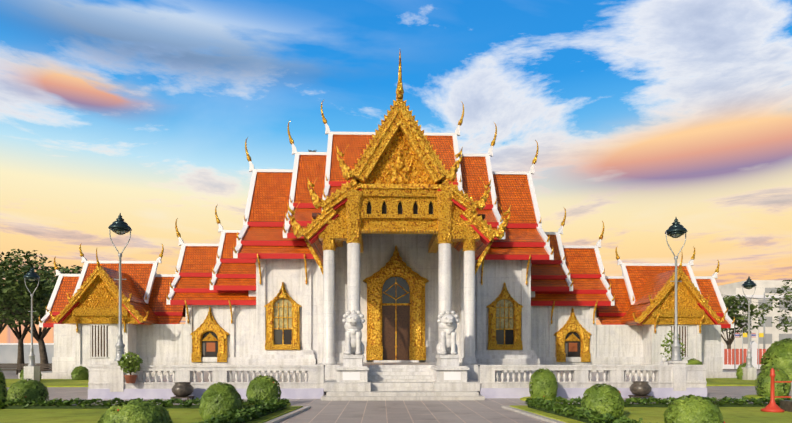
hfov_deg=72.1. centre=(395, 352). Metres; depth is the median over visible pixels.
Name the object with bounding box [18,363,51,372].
bench
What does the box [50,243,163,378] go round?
pavilion
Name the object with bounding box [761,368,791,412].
barrier
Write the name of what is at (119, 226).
lamp post
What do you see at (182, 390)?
urn
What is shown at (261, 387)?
bush
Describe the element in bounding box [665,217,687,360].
lamp post
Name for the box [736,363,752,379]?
bush
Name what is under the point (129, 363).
potted shrub
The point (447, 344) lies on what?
singha
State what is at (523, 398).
hedge
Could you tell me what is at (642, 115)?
sky
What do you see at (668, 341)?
potted shrub
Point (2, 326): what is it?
rain tree
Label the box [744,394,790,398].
hedge
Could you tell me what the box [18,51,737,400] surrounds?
temple
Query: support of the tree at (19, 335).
on the ground at (50, 368)
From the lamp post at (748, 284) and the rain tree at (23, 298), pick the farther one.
the rain tree at (23, 298)
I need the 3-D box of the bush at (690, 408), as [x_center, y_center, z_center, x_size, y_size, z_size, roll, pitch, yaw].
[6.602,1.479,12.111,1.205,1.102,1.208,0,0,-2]
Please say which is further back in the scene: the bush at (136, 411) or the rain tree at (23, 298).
the rain tree at (23, 298)
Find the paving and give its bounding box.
[2,371,790,422]
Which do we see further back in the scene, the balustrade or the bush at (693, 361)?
the bush at (693, 361)
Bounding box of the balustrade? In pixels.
[88,357,706,398]
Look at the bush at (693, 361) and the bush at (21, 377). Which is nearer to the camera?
the bush at (21, 377)
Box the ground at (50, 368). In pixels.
[0,363,759,370]
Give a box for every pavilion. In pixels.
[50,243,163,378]
[615,246,725,377]
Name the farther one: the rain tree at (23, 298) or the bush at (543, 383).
the rain tree at (23, 298)
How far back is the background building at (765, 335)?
108.33 m
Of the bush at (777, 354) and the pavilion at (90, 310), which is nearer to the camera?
the bush at (777, 354)
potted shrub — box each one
[118,352,142,382]
[660,331,684,360]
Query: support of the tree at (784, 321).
on the ground at (50, 368)
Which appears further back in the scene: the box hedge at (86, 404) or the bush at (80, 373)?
the bush at (80, 373)
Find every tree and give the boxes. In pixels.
[0,249,81,371]
[0,252,55,333]
[0,267,63,368]
[721,294,773,348]
[765,279,791,331]
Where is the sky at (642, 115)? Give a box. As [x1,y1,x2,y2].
[0,0,791,342]
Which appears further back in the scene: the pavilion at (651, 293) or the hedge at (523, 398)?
the pavilion at (651, 293)
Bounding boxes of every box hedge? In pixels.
[1,397,282,408]
[191,398,289,422]
[525,398,649,422]
[537,396,791,406]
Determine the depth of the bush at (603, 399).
14.79 m
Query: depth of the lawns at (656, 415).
15.96 m
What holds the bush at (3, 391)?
on the lawns at (656, 415)
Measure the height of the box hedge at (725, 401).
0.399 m
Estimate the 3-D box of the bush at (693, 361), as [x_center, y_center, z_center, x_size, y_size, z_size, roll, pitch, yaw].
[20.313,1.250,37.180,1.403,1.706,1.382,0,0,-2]
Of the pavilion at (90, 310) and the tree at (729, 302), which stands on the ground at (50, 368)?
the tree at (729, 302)
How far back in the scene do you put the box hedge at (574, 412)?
14.46 m
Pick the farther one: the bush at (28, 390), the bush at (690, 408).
the bush at (28, 390)
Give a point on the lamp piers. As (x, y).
(33, 373)
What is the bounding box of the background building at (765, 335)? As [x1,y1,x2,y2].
[0,280,791,368]
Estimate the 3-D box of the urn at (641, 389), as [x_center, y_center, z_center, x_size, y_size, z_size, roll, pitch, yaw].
[9.838,1.538,21.907,0.820,0.720,0.820,0,0,-2]
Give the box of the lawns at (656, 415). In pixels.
[0,378,791,422]
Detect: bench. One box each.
[0,363,21,374]
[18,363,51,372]
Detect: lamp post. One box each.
[23,268,39,365]
[108,213,131,360]
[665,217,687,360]
[742,277,756,366]
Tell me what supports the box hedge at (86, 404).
on the lawns at (656, 415)
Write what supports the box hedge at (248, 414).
on the lawns at (656, 415)
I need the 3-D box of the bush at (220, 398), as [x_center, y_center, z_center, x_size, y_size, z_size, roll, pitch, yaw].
[-4.729,1.420,14.703,1.133,1.258,1.125,0,0,-2]
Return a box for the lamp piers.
[24,366,756,381]
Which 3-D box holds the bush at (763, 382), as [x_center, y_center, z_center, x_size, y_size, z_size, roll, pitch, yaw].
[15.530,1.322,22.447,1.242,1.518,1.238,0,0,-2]
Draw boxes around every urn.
[172,382,194,399]
[628,381,652,397]
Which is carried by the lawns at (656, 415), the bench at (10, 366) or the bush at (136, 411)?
the bush at (136, 411)
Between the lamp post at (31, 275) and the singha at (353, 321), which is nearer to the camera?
the singha at (353, 321)
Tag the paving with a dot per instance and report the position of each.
(489, 410)
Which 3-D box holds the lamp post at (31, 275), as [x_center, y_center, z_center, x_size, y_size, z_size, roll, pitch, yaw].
[-22.291,-2.188,33.334,0.884,6.070,0.838,0,0,-2]
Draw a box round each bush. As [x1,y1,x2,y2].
[0,369,6,408]
[6,378,48,404]
[19,368,41,379]
[71,366,88,379]
[97,400,172,422]
[199,382,242,420]
[246,375,281,402]
[529,368,557,398]
[581,383,623,417]
[663,394,724,422]
[686,358,702,364]
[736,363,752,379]
[755,366,790,396]
[760,338,791,388]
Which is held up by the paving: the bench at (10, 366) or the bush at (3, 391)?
the bench at (10, 366)
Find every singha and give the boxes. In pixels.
[342,310,364,355]
[436,310,458,355]

